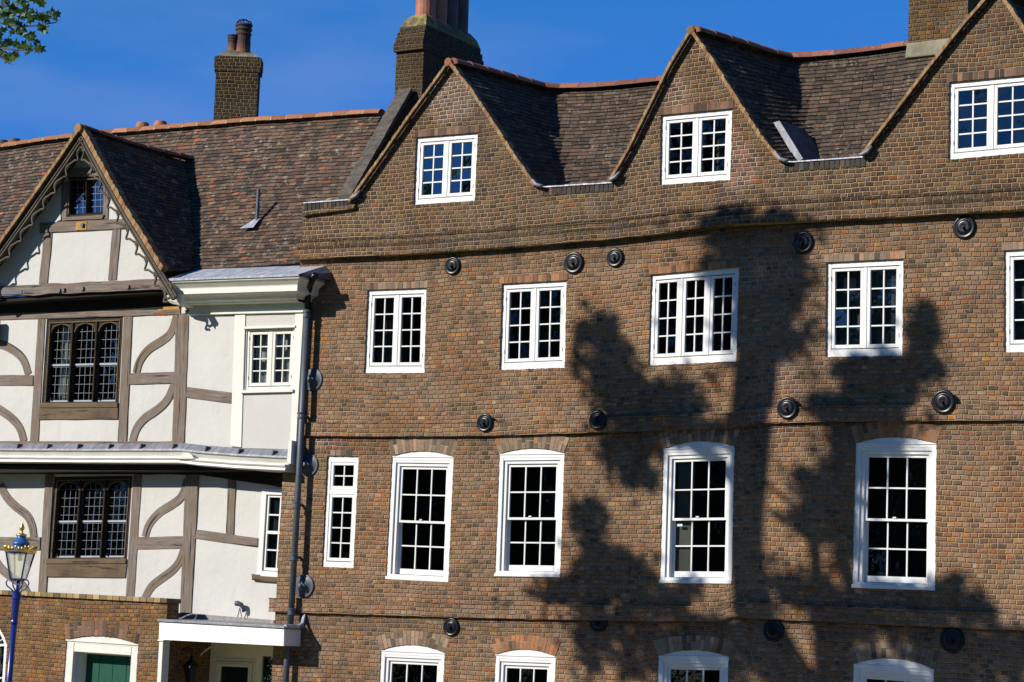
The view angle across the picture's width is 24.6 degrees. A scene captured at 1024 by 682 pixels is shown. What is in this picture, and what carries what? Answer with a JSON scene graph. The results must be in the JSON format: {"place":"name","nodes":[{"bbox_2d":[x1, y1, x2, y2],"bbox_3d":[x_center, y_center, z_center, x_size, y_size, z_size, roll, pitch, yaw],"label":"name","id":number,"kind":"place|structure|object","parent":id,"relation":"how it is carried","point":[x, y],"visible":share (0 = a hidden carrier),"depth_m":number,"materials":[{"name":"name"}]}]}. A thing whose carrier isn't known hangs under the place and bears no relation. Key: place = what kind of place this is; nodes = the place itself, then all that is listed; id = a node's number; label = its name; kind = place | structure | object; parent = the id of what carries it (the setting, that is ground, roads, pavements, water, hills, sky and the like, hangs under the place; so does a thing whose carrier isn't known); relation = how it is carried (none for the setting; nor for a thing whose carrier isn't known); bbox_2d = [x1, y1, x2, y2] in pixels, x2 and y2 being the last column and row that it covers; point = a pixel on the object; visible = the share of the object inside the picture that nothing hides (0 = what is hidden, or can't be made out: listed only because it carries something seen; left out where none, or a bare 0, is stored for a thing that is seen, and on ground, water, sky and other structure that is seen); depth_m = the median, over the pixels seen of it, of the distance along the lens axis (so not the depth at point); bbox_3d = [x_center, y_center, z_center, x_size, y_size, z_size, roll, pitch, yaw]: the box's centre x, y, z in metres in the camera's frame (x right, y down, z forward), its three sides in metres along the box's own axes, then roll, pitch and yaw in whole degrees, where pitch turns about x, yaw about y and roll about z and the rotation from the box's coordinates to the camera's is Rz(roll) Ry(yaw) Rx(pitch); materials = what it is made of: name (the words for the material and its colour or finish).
{"place":"outdoors","nodes":[
{"label":"outdoors","id":0,"kind":"place"},
{"bbox_2d":[0,0,908,296],"label":"sky","id":1,"kind":"structure","parent":0,"point":[106,64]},
{"bbox_2d":[269,0,1023,681],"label":"brick house","id":2,"kind":"structure","parent":0,"point":[701,358],"depth_m":35.30,"materials":[{"name":"brown brick"}]},
{"bbox_2d":[323,456,358,567],"bbox_3d":[-2.467,2.818,38.248,0.830,2.006,1.100,-2,-9,31],"label":"window","id":3,"kind":"structure","parent":2,"relation":"in","point":[342,471],"depth_m":37.92,"materials":[{"name":"white paint"}]},
{"bbox_2d":[365,288,426,372],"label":"window","id":4,"kind":"structure","parent":2,"relation":"in","point":[396,323],"depth_m":37.91,"materials":[{"name":"white paint"}]},
{"bbox_2d":[380,645,444,681],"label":"window","id":5,"kind":"structure","parent":2,"relation":"in","point":[402,663],"depth_m":36.92,"materials":[{"name":"white paint"}]},
{"bbox_2d":[385,451,452,581],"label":"window","id":6,"kind":"structure","parent":2,"relation":"in","point":[421,481],"depth_m":37.31,"materials":[{"name":"white paint"}]},
{"bbox_2d":[414,133,477,204],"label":"window","id":7,"kind":"structure","parent":2,"relation":"in","point":[445,165],"depth_m":37.79,"materials":[{"name":"white paint"}]},
{"bbox_2d":[494,650,555,681],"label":"window","id":8,"kind":"structure","parent":2,"relation":"in","point":[513,665],"depth_m":35.80,"materials":[{"name":"white paint"}]},
{"bbox_2d":[494,448,563,576],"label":"window","id":9,"kind":"structure","parent":2,"relation":"in","point":[530,486],"depth_m":36.28,"materials":[{"name":"white paint"}]},
{"bbox_2d":[500,281,566,369],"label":"window","id":10,"kind":"structure","parent":2,"relation":"in","point":[533,333],"depth_m":36.61,"materials":[{"name":"white paint"}]},
{"bbox_2d":[658,650,728,681],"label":"window","id":11,"kind":"structure","parent":2,"relation":"in","point":[694,665],"depth_m":34.34,"materials":[{"name":"white paint"}]},
{"bbox_2d":[649,267,738,364],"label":"window","id":12,"kind":"structure","parent":2,"relation":"in","point":[694,319],"depth_m":35.19,"materials":[{"name":"white paint"}]},
{"bbox_2d":[661,109,731,184],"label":"window","id":13,"kind":"structure","parent":2,"relation":"in","point":[706,156],"depth_m":35.37,"materials":[{"name":"white paint"}]},
{"bbox_2d":[659,441,734,583],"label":"window","id":14,"kind":"structure","parent":2,"relation":"in","point":[698,481],"depth_m":34.75,"materials":[{"name":"white paint"}]},
{"bbox_2d":[826,259,902,356],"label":"window","id":15,"kind":"structure","parent":2,"relation":"in","point":[865,298],"depth_m":33.62,"materials":[{"name":"white paint"}]},
{"bbox_2d":[853,658,933,681],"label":"window","id":16,"kind":"structure","parent":2,"relation":"in","point":[884,669],"depth_m":32.64,"materials":[{"name":"white paint"}]},
{"bbox_2d":[851,437,936,590],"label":"window","id":17,"kind":"structure","parent":2,"relation":"in","point":[894,546],"depth_m":33.29,"materials":[{"name":"white paint"}]},
{"bbox_2d":[949,76,1023,158],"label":"window","id":18,"kind":"structure","parent":2,"relation":"in","point":[986,117],"depth_m":33.21,"materials":[{"name":"white paint"}]},
{"bbox_2d":[1005,250,1023,351],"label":"window","id":19,"kind":"structure","parent":2,"relation":"in","point":[1014,260],"depth_m":32.49,"materials":[{"name":"white paint"}]},
{"label":"pavement","id":20,"kind":"structure","parent":0,"visible":0},
{"bbox_2d":[0,590,210,681],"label":"brick annex","id":21,"kind":"object","parent":20,"relation":"on","point":[66,637],"visible":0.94,"depth_m":39.70,"materials":[{"name":"brown brick"}]},
{"bbox_2d":[0,630,6,681],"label":"window","id":22,"kind":"structure","parent":21,"relation":"in","point":[3,645],"depth_m":40.60,"materials":[{"name":"white paint"}]},
{"bbox_2d":[85,654,130,681],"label":"door","id":23,"kind":"structure","parent":21,"relation":"in","point":[99,668],"depth_m":39.70,"materials":[{"name":"green wood"}]},
{"bbox_2d":[181,647,200,681],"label":"wall lantern","id":24,"kind":"object","parent":21,"relation":"attached to","point":[191,666],"depth_m":38.86,"materials":[{"name":"black metal"}]},
{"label":"lawn","id":25,"kind":"structure","parent":0,"visible":0},
{"bbox_2d":[3,521,37,681],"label":"street lamp","id":26,"kind":"object","parent":25,"relation":"on","point":[20,543],"visible":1,"depth_m":35.43,"materials":[{"name":"blue metal"}]},
{"bbox_2d":[0,0,60,64],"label":"maple tree","id":27,"kind":"object","parent":25,"relation":"on","point":[30,16],"visible":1,"depth_m":22.17,"materials":[{"name":"green plant"}]},
{"bbox_2d":[0,19,384,681],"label":"timber framed house","id":28,"kind":"structure","parent":25,"relation":"on","point":[154,281],"depth_m":40.39,"materials":[{"name":"paint"}]},
{"bbox_2d":[40,316,122,407],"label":"window","id":29,"kind":"structure","parent":28,"relation":"in","point":[82,369],"depth_m":41.23,"materials":[{"name":"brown wood"}]},
{"bbox_2d":[68,176,103,216],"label":"window","id":30,"kind":"structure","parent":28,"relation":"in","point":[80,203],"depth_m":41.05,"materials":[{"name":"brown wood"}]},
{"bbox_2d":[46,475,132,563],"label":"window","id":31,"kind":"structure","parent":28,"relation":"in","point":[91,514],"depth_m":41.30,"materials":[{"name":"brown wood"}]},
{"bbox_2d":[234,601,244,616],"bbox_3d":[-4.497,4.428,38.776,0.166,0.267,0.096,0,-8,17],"label":"spotlight","id":32,"kind":"object","parent":28,"relation":"on","point":[239,604],"visible":1,"depth_m":38.76,"materials":[{"name":"grey metal"}]},
{"bbox_2d":[255,488,281,576],"bbox_3d":[-3.580,3.215,39.139,0.962,1.636,1.130,-2,-9,31],"label":"window","id":33,"kind":"structure","parent":28,"relation":"in","point":[270,513],"depth_m":38.86,"materials":[{"name":"white paint"}]},
{"bbox_2d":[246,328,294,389],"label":"window","id":34,"kind":"structure","parent":28,"relation":"in","point":[270,352],"depth_m":38.81,"materials":[{"name":"beige paint"}]}
]}

